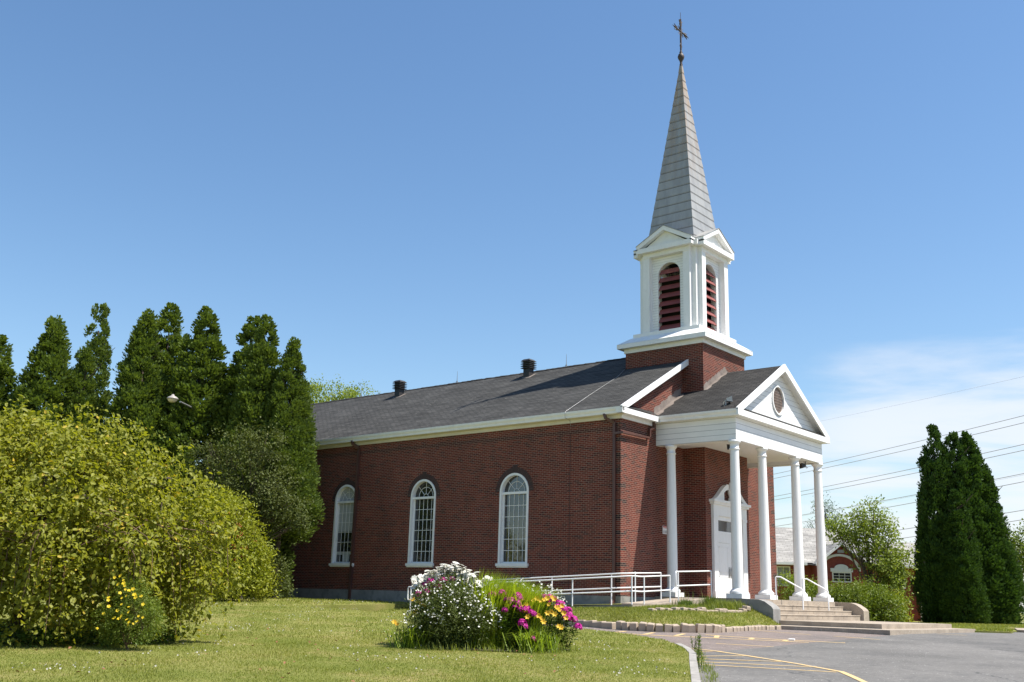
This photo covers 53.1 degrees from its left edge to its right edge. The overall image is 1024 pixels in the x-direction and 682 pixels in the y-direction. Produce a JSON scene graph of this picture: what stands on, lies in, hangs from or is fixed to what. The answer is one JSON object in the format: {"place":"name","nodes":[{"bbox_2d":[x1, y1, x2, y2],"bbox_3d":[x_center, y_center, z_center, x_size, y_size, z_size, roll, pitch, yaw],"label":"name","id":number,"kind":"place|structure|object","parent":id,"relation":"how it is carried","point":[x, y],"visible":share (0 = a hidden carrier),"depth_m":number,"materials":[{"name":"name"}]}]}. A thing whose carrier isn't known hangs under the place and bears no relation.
{"place":"outdoors","nodes":[
{"label":"outdoors","id":0,"kind":"place"},
{"bbox_2d":[0,593,690,681],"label":"lawn","id":1,"kind":"structure","parent":0,"point":[368,606],"depth_m":16.99,"materials":[{"name":"plant"}]},
{"bbox_2d":[0,334,18,558],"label":"cedar tree","id":2,"kind":"object","parent":1,"relation":"on","point":[8,373],"visible":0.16,"depth_m":45.34,"materials":[{"name":"green plant"}]},
{"bbox_2d":[0,315,76,589],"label":"cedar tree","id":3,"kind":"object","parent":1,"relation":"on","point":[35,388],"visible":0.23,"depth_m":44.60,"materials":[{"name":"green plant"}]},
{"bbox_2d":[45,347,102,589],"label":"cedar tree","id":4,"kind":"object","parent":1,"relation":"on","point":[88,383],"visible":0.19,"depth_m":45.28,"materials":[{"name":"green plant"}]},
{"bbox_2d":[0,619,181,647],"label":"ground cover","id":5,"kind":"object","parent":1,"relation":"on","point":[18,635],"visible":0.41,"depth_m":17.87,"materials":[{"name":"green plant"}]},
{"bbox_2d":[71,302,114,424],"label":"cedar tree","id":6,"kind":"object","parent":1,"relation":"on","point":[99,344],"visible":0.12,"depth_m":51.36,"materials":[{"name":"green plant"}]},
{"bbox_2d":[55,308,173,592],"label":"cedar tree","id":7,"kind":"object","parent":1,"relation":"on","point":[139,397],"visible":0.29,"depth_m":45.34,"materials":[{"name":"green plant"}]},
{"bbox_2d":[89,573,171,649],"bbox_3d":[-6.419,4.592,17.288,1.343,1.398,0.980,6,-15,-19],"label":"cinquefoil shrub","id":8,"kind":"object","parent":1,"relation":"on","point":[127,623],"visible":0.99,"depth_m":17.17,"materials":[{"name":"green plant"}]},
{"bbox_2d":[0,394,263,648],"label":"weeping tree","id":9,"kind":"object","parent":1,"relation":"on","point":[32,501],"visible":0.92,"depth_m":18.30,"materials":[{"name":"green plant"}]},
{"bbox_2d":[119,302,199,528],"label":"cedar tree","id":10,"kind":"object","parent":1,"relation":"on","point":[169,344],"visible":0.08,"depth_m":49.10,"materials":[{"name":"green plant"}]},
{"bbox_2d":[141,305,229,593],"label":"cedar tree","id":11,"kind":"object","parent":1,"relation":"on","point":[194,382],"visible":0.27,"depth_m":45.55,"materials":[{"name":"green plant"}]},
{"bbox_2d":[167,394,208,434],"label":"street lamp","id":12,"kind":"object","parent":1,"relation":"on","point":[172,398],"visible":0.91,"depth_m":42.89,"materials":[{"name":"silver metal"}]},
{"bbox_2d":[183,315,266,594],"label":"cedar tree","id":13,"kind":"object","parent":1,"relation":"on","point":[249,329],"visible":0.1,"depth_m":46.19,"materials":[{"name":"green plant"}]},
{"bbox_2d":[166,480,284,601],"bbox_3d":[-10.688,7.581,37.989,4.756,4.861,3.234,-2,-15,14],"label":"mountain ash","id":14,"kind":"object","parent":1,"relation":"on","point":[259,574],"visible":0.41,"depth_m":37.62,"materials":[{"name":"green plant"}]},
{"bbox_2d":[200,313,296,597],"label":"cedar tree","id":15,"kind":"object","parent":1,"relation":"on","point":[252,392],"visible":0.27,"depth_m":44.34,"materials":[{"name":"green plant"}]},
{"bbox_2d":[180,416,318,598],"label":"hawthorn tree","id":16,"kind":"object","parent":1,"relation":"on","point":[264,490],"visible":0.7,"depth_m":40.74,"materials":[{"name":"green plant"}]},
{"bbox_2d":[252,544,297,598],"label":"hydrangea shrub","id":17,"kind":"object","parent":1,"relation":"on","point":[286,580],"visible":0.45,"depth_m":41.22,"materials":[{"name":"green plant"}]},
{"bbox_2d":[240,336,325,597],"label":"cedar tree","id":18,"kind":"object","parent":1,"relation":"on","point":[297,417],"visible":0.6,"depth_m":43.23,"materials":[{"name":"green plant"}]},
{"bbox_2d":[16,628,556,681],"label":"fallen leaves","id":19,"kind":"object","parent":1,"relation":"on","point":[284,662],"visible":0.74,"depth_m":16.23,"materials":[{"name":"brown plant"}]},
{"bbox_2d":[291,374,379,404],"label":"distant tree","id":20,"kind":"object","parent":1,"relation":"on","point":[317,389],"visible":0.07,"depth_m":74.05,"materials":[{"name":"green plant"}]},
{"bbox_2d":[12,599,684,674],"bbox_3d":[-7.657,7.472,27.959,21.109,0.906,30.006,2,-14,0],"label":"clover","id":21,"kind":"object","parent":1,"relation":"on","point":[350,645],"visible":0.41,"depth_m":17.38,"materials":[{"name":"plant"}]},
{"bbox_2d":[397,639,584,653],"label":"bed weeds","id":22,"kind":"object","parent":1,"relation":"on","point":[440,646],"visible":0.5,"depth_m":18.99,"materials":[{"name":"green plant"}]},
{"bbox_2d":[429,646,568,650],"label":"bed soil","id":23,"kind":"structure","parent":1,"relation":"on","point":[481,649],"depth_m":19.24,"materials":[{"name":"soil"}]},
{"bbox_2d":[383,597,438,647],"bbox_3d":[-1.784,5.340,19.455,1.744,0.924,1.810,6,-15,-16],"label":"daylily clump","id":24,"kind":"object","parent":23,"relation":"on","point":[407,640],"visible":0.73,"depth_m":19.26,"materials":[{"name":"green plant"}]},
{"bbox_2d":[415,576,455,629],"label":"phlox plant","id":25,"kind":"object","parent":23,"relation":"on","point":[427,582],"visible":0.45,"depth_m":19.84,"materials":[{"name":"green plant"}]},
{"bbox_2d":[398,569,502,648],"bbox_3d":[-1.198,5.137,19.413,2.141,1.602,1.368,-2,-14,13],"label":"aster bush","id":26,"kind":"object","parent":23,"relation":"on","point":[435,610],"visible":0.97,"depth_m":19.28,"materials":[{"name":"green plant"}]},
{"bbox_2d":[406,561,498,647],"bbox_3d":[-1.158,5.149,20.087,1.926,1.609,1.636,-2,-15,14],"label":"daisy clump","id":27,"kind":"object","parent":23,"relation":"on","point":[464,572],"visible":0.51,"depth_m":19.97,"materials":[{"name":"white plant"}]},
{"bbox_2d":[445,569,560,648],"bbox_3d":[0.017,5.183,20.010,2.388,1.571,2.347,-10,-18,38],"label":"iris clump","id":28,"kind":"object","parent":23,"relation":"on","point":[528,594],"visible":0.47,"depth_m":19.55,"materials":[{"name":"plant"}]},
{"bbox_2d":[488,589,536,650],"bbox_3d":[0.004,5.280,19.412,1.038,1.126,0.467,-3,-15,16],"label":"phlox plant","id":29,"kind":"object","parent":23,"relation":"on","point":[521,622],"visible":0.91,"depth_m":19.39,"materials":[{"name":"green plant"}]},
{"bbox_2d":[499,595,573,652],"bbox_3d":[0.513,5.311,19.308,1.835,1.044,1.985,4,-14,-11],"label":"daylily clump","id":30,"kind":"object","parent":23,"relation":"on","point":[541,637],"visible":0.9,"depth_m":19.24,"materials":[{"name":"green plant"}]},
{"bbox_2d":[516,578,566,639],"bbox_3d":[0.660,5.361,20.203,1.440,1.342,0.753,5,-14,-13],"label":"yarrow plant","id":31,"kind":"object","parent":23,"relation":"on","point":[545,626],"visible":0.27,"depth_m":20.27,"materials":[{"name":"green plant"}]},
{"bbox_2d":[541,594,581,650],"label":"phlox plant","id":32,"kind":"object","parent":23,"relation":"on","point":[571,616],"visible":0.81,"depth_m":19.56,"materials":[{"name":"pink plant"}]},
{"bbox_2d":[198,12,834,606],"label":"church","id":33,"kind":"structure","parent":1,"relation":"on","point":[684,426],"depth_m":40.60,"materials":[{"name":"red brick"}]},
{"bbox_2d":[329,478,360,566],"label":"arched window","id":34,"kind":"structure","parent":33,"relation":"in","point":[344,499],"depth_m":45.24,"materials":[{"name":"white paint"}]},
{"bbox_2d":[405,472,439,566],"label":"arched window","id":35,"kind":"structure","parent":33,"relation":"in","point":[423,494],"depth_m":42.22,"materials":[{"name":"white paint"}]},
{"bbox_2d":[495,465,533,567],"bbox_3d":[0.088,6.666,39.106,1.880,3.870,0.260,-10,-18,38],"label":"arched window","id":36,"kind":"structure","parent":33,"relation":"in","point":[514,490],"depth_m":39.20,"materials":[{"name":"glass"}]},
{"bbox_2d":[663,526,666,533],"bbox_3d":[5.702,7.039,38.167,0.016,0.300,0.340,-10,-18,38],"label":"wall notice","id":37,"kind":"object","parent":33,"relation":"attached to","point":[664,529],"depth_m":38.15,"materials":[{"name":"white"}]},
{"bbox_2d":[719,543,730,597],"bbox_3d":[8.123,8.776,39.215,0.112,2.055,0.998,-10,-18,38],"label":"door","id":38,"kind":"structure","parent":33,"relation":"in","point":[724,550],"depth_m":39.29,"materials":[{"name":"white paint"}]},
{"bbox_2d":[729,544,731,589],"bbox_3d":[8.760,8.982,39.963,0.112,2.055,0.996,-10,-18,38],"label":"door","id":39,"kind":"structure","parent":33,"relation":"in","point":[729,544],"depth_m":39.69,"materials":[{"name":"white paint"}]},
{"bbox_2d":[0,0,1023,605],"label":"sky","id":40,"kind":"structure","parent":0,"point":[419,193],"materials":[{"name":"blue"}]},
{"bbox_2d":[373,603,778,630],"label":"lawn bank","id":41,"kind":"structure","parent":0,"point":[678,619],"depth_m":30.92,"materials":[{"name":"plant"}]},
{"bbox_2d":[573,620,585,626],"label":"edging block","id":42,"kind":"structure","parent":41,"relation":"on","point":[580,622],"depth_m":30.46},
{"bbox_2d":[583,620,596,626],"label":"edging block","id":43,"kind":"structure","parent":41,"relation":"on","point":[588,623],"depth_m":30.17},
{"bbox_2d":[566,597,709,607],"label":"access ramp","id":44,"kind":"structure","parent":41,"relation":"on","point":[661,602],"depth_m":33.46,"materials":[{"name":"concrete"}]},
{"bbox_2d":[407,575,670,607],"bbox_3d":[0.660,8.818,35.650,9.826,1.487,2.325,-10,-18,38],"label":"ramp railing","id":45,"kind":"object","parent":44,"relation":"on","point":[631,590],"visible":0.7,"depth_m":32.88,"materials":[{"name":"white"}]},
{"bbox_2d":[439,572,661,604],"bbox_3d":[1.076,9.082,36.914,8.525,1.613,2.445,-10,-18,38],"label":"ramp railing","id":46,"kind":"object","parent":44,"relation":"on","point":[611,574],"visible":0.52,"depth_m":34.55,"materials":[{"name":"white"}]},
{"bbox_2d":[675,570,711,601],"bbox_3d":[6.160,8.275,34.684,0.046,1.093,2.445,-10,-18,38],"label":"ramp railing","id":47,"kind":"object","parent":44,"relation":"on","point":[678,585],"visible":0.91,"depth_m":34.60,"materials":[{"name":"white"}]},
{"bbox_2d":[672,586,696,604],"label":"weed plant","id":48,"kind":"object","parent":41,"relation":"on","point":[687,602],"visible":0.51,"depth_m":33.35,"materials":[{"name":"green plant"}]},
{"bbox_2d":[642,598,752,611],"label":"portico weeds","id":49,"kind":"object","parent":41,"relation":"on","point":[722,603],"visible":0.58,"depth_m":33.57,"materials":[{"name":"green plant"}]},
{"bbox_2d":[699,590,721,605],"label":"weed plant","id":50,"kind":"object","parent":41,"relation":"on","point":[706,599],"visible":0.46,"depth_m":33.93,"materials":[{"name":"green plant"}]},
{"bbox_2d":[742,605,750,610],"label":"bank block","id":51,"kind":"structure","parent":41,"relation":"on","point":[747,607],"depth_m":33.97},
{"bbox_2d":[556,624,1023,681],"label":"parking lot","id":52,"kind":"structure","parent":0,"point":[964,657],"depth_m":21.98,"materials":[{"name":"asphalt"}]},
{"bbox_2d":[592,621,605,627],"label":"edging block","id":53,"kind":"structure","parent":52,"relation":"on","point":[597,624],"depth_m":29.86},
{"bbox_2d":[601,622,615,628],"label":"edging block","id":54,"kind":"structure","parent":52,"relation":"on","point":[608,625],"depth_m":29.48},
{"bbox_2d":[616,621,624,629],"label":"edging block","id":55,"kind":"structure","parent":52,"relation":"on","point":[618,625],"depth_m":29.22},
{"bbox_2d":[621,622,629,630],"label":"edging block","id":56,"kind":"structure","parent":52,"relation":"on","point":[625,625],"depth_m":29.03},
{"bbox_2d":[629,622,638,630],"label":"edging block","id":57,"kind":"structure","parent":52,"relation":"on","point":[634,626],"depth_m":28.92,"materials":[{"name":"concrete"}]},
{"bbox_2d":[638,622,646,630],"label":"edging block","id":58,"kind":"structure","parent":52,"relation":"on","point":[642,626],"depth_m":28.82,"materials":[{"name":"concrete"}]},
{"bbox_2d":[646,622,654,631],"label":"edging block","id":59,"kind":"structure","parent":52,"relation":"on","point":[650,627],"depth_m":28.71,"materials":[{"name":"concrete"}]},
{"bbox_2d":[655,623,662,631],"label":"edging block","id":60,"kind":"structure","parent":52,"relation":"on","point":[658,627],"depth_m":28.69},
{"bbox_2d":[664,624,671,631],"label":"edging block","id":61,"kind":"structure","parent":52,"relation":"on","point":[667,627],"depth_m":28.72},
{"bbox_2d":[672,624,679,631],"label":"edging block","id":62,"kind":"structure","parent":52,"relation":"on","point":[675,627],"depth_m":28.72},
{"bbox_2d":[680,623,688,632],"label":"edging block","id":63,"kind":"structure","parent":52,"relation":"on","point":[684,627],"depth_m":28.74,"materials":[{"name":"concrete"}]},
{"bbox_2d":[675,643,700,681],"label":"kerb","id":64,"kind":"structure","parent":52,"relation":"on","point":[695,675],"depth_m":17.14,"materials":[{"name":"concrete"}]},
{"bbox_2d":[689,624,695,632],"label":"edging block","id":65,"kind":"structure","parent":52,"relation":"on","point":[692,629],"depth_m":28.77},
{"bbox_2d":[690,636,697,649],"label":"kerb weed","id":66,"kind":"object","parent":52,"relation":"on","point":[696,640],"visible":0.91,"depth_m":21.96,"materials":[{"name":"green plant"}]},
{"bbox_2d":[696,633,700,653],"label":"kerb weed","id":67,"kind":"object","parent":52,"relation":"on","point":[699,639],"visible":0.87,"depth_m":21.16,"materials":[{"name":"green plant"}]},
{"bbox_2d":[696,643,701,657],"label":"kerb weed","id":68,"kind":"object","parent":52,"relation":"on","point":[699,654],"visible":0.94,"depth_m":19.68,"materials":[{"name":"green plant"}]},
{"bbox_2d":[695,623,704,632],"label":"edging block","id":69,"kind":"structure","parent":52,"relation":"on","point":[699,628],"depth_m":28.85,"materials":[{"name":"concrete"}]},
{"bbox_2d":[696,655,703,667],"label":"kerb weed","id":70,"kind":"object","parent":52,"relation":"on","point":[698,658],"visible":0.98,"depth_m":17.92,"materials":[{"name":"green plant"}]},
{"bbox_2d":[693,650,718,681],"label":"kerb grass","id":71,"kind":"structure","parent":52,"relation":"on","point":[705,668],"depth_m":17.32,"materials":[{"name":"plant"}]},
{"bbox_2d":[704,624,712,632],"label":"edging block","id":72,"kind":"structure","parent":52,"relation":"on","point":[708,628],"depth_m":28.90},
{"bbox_2d":[710,624,717,632],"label":"edging block","id":73,"kind":"structure","parent":52,"relation":"on","point":[715,628],"depth_m":29.04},
{"bbox_2d":[624,633,808,642],"bbox_3d":[4.121,7.792,27.156,7.209,0.086,0.628,-5,-15,24],"label":"painted line","id":74,"kind":"object","parent":52,"relation":"on","point":[708,637],"visible":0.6,"depth_m":26.66,"materials":[{"name":"yellow paint"}]},
{"bbox_2d":[716,624,721,632],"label":"edging block","id":75,"kind":"structure","parent":52,"relation":"on","point":[719,628],"depth_m":29.24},
{"bbox_2d":[697,661,809,666],"bbox_3d":[4.502,6.022,19.108,2.075,0.015,0.090,-2,-14,12],"label":"painted line","id":76,"kind":"object","parent":52,"relation":"on","point":[761,664],"visible":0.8,"depth_m":19.07,"materials":[{"name":"yellow paint"}]},
{"bbox_2d":[700,664,831,671],"bbox_3d":[4.547,5.859,18.369,2.415,0.024,0.090,-3,-15,19],"label":"painted line","id":77,"kind":"object","parent":52,"relation":"on","point":[772,668],"visible":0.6,"depth_m":18.33,"materials":[{"name":"yellow paint"}]},
{"bbox_2d":[714,635,841,642],"bbox_3d":[6.825,7.825,26.943,3.735,0.054,0.375,-6,-16,29],"label":"painted line","id":78,"kind":"object","parent":52,"relation":"on","point":[780,639],"visible":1,"depth_m":26.73,"materials":[{"name":"yellow paint"}]},
{"bbox_2d":[692,648,866,681],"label":"painted line","id":79,"kind":"object","parent":52,"relation":"on","point":[854,677],"visible":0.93,"depth_m":18.75,"materials":[{"name":"yellow paint"}]},
{"bbox_2d":[742,599,975,634],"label":"entrance steps","id":80,"kind":"structure","parent":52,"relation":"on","point":[846,617],"depth_m":34.29,"materials":[{"name":"concrete"}]},
{"bbox_2d":[775,576,803,609],"bbox_3d":[9.966,9.052,36.835,0.964,1.162,0.074,-1,-14,11],"label":"step handrail","id":81,"kind":"object","parent":80,"relation":"on","point":[791,583],"visible":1,"depth_m":36.89,"materials":[{"name":"white"}]},
{"bbox_2d":[802,578,828,610],"bbox_3d":[11.401,9.516,38.519,0.964,1.162,0.074,-1,-14,11],"label":"step handrail","id":82,"kind":"object","parent":80,"relation":"on","point":[819,586],"visible":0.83,"depth_m":38.55,"materials":[{"name":"white"}]},
{"bbox_2d":[774,422,1023,478],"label":"power line","id":83,"kind":"object","parent":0,"point":[903,450],"visible":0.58,"depth_m":120.36,"materials":[{"name":"silver metal"}]},
{"bbox_2d":[774,444,1023,496],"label":"power line","id":84,"kind":"object","parent":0,"point":[903,470],"visible":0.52,"depth_m":120.38,"materials":[{"name":"silver metal"}]},
{"bbox_2d":[775,473,1023,519],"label":"power line","id":85,"kind":"object","parent":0,"point":[893,498],"visible":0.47,"depth_m":120.96,"materials":[{"name":"silver metal"}]},
{"bbox_2d":[775,481,1023,526],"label":"power line","id":86,"kind":"object","parent":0,"point":[908,503],"visible":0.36,"depth_m":118.14,"materials":[{"name":"silver metal"}]},
{"bbox_2d":[776,415,1023,473],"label":"power line","id":87,"kind":"object","parent":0,"point":[905,444],"visible":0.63,"depth_m":118.75,"materials":[{"name":"silver metal"}]},
{"bbox_2d":[776,450,1023,499],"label":"power line","id":88,"kind":"object","parent":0,"point":[902,475],"visible":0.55,"depth_m":120.59,"materials":[{"name":"silver metal"}]},
{"bbox_2d":[823,376,1023,420],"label":"power line","id":89,"kind":"object","parent":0,"point":[926,398],"visible":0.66,"depth_m":114.22,"materials":[{"name":"silver metal"}]},
{"bbox_2d":[1015,628,1023,631],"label":"pavement","id":90,"kind":"structure","parent":0,"point":[1019,629],"depth_m":39.96,"materials":[{"name":"concrete"}]},
{"bbox_3d":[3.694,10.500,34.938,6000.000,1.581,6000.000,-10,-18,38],"label":"ground","id":91,"kind":"structure","parent":0,"visible":0},
{"bbox_2d":[775,527,921,620],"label":"brick house","id":92,"kind":"structure","parent":91,"relation":"on","point":[839,560],"depth_m":62.47,"materials":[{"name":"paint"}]},
{"bbox_2d":[777,566,789,585],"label":"window","id":93,"kind":"structure","parent":92,"relation":"in","point":[787,568],"depth_m":62.52,"materials":[{"name":"white paint"}]},
{"bbox_2d":[830,564,852,582],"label":"window","id":94,"kind":"structure","parent":92,"relation":"in","point":[840,571],"depth_m":61.52,"materials":[{"name":"white paint"}]},
{"bbox_2d":[886,621,1023,632],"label":"front grass","id":95,"kind":"structure","parent":91,"relation":"on","point":[982,631],"depth_m":36.63,"materials":[{"name":"plant"}]},
{"bbox_2d":[777,567,817,599],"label":"hedge shrub","id":96,"kind":"object","parent":95,"relation":"on","point":[791,578],"visible":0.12,"depth_m":50.22,"materials":[{"name":"green plant"}]},
{"bbox_2d":[783,575,853,600],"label":"hedge shrub","id":97,"kind":"object","parent":95,"relation":"on","point":[806,588],"visible":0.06,"depth_m":45.58,"materials":[{"name":"green plant"}]},
{"bbox_2d":[803,491,845,528],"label":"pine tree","id":98,"kind":"object","parent":95,"relation":"on","point":[825,515],"visible":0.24,"depth_m":76.20,"materials":[{"name":"green plant"}]},
{"bbox_2d":[806,576,876,619],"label":"hedge shrub","id":99,"kind":"object","parent":95,"relation":"on","point":[838,596],"visible":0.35,"depth_m":42.66,"materials":[{"name":"green plant"}]},
{"bbox_2d":[831,574,896,621],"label":"hedge shrub","id":100,"kind":"object","parent":95,"relation":"on","point":[876,599],"visible":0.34,"depth_m":42.95,"materials":[{"name":"green plant"}]},
{"bbox_2d":[824,494,917,606],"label":"maple tree","id":101,"kind":"object","parent":95,"relation":"on","point":[885,557],"visible":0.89,"depth_m":54.70,"materials":[{"name":"green plant"}]},
{"bbox_2d":[849,573,911,621],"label":"hedge shrub","id":102,"kind":"object","parent":95,"relation":"on","point":[895,602],"visible":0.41,"depth_m":43.14,"materials":[{"name":"green plant"}]},
{"bbox_2d":[875,587,914,622],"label":"round shrub","id":103,"kind":"object","parent":95,"relation":"on","point":[906,612],"visible":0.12,"depth_m":51.62,"materials":[{"name":"green plant"}]},
{"bbox_2d":[909,423,968,622],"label":"cedar tree","id":104,"kind":"object","parent":95,"relation":"on","point":[932,466],"visible":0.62,"depth_m":56.46,"materials":[{"name":"green plant"}]},
{"bbox_2d":[934,430,991,622],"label":"cedar tree","id":105,"kind":"object","parent":95,"relation":"on","point":[960,466],"visible":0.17,"depth_m":56.86,"materials":[{"name":"green plant"}]},
{"bbox_2d":[934,488,993,623],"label":"cedar tree","id":106,"kind":"object","parent":95,"relation":"on","point":[953,601],"visible":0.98,"depth_m":54.33,"materials":[{"name":"green plant"}]},
{"bbox_2d":[922,622,1023,631],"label":"island grass","id":107,"kind":"structure","parent":95,"relation":"on","point":[988,627],"depth_m":43.79,"materials":[{"name":"plant"}]},
{"bbox_2d":[955,430,1022,623],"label":"cedar tree","id":108,"kind":"object","parent":95,"relation":"on","point":[974,457],"visible":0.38,"depth_m":55.49,"materials":[{"name":"green plant"}]},
{"bbox_2d":[976,463,1023,624],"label":"cedar tree","id":109,"kind":"object","parent":95,"relation":"on","point":[1008,551],"visible":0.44,"depth_m":55.34,"materials":[{"name":"green plant"}]},
{"bbox_2d":[1006,518,1023,603],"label":"street tree","id":110,"kind":"object","parent":91,"relation":"on","point":[1017,542],"visible":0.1,"depth_m":60.52,"materials":[{"name":"green plant"}]}
]}

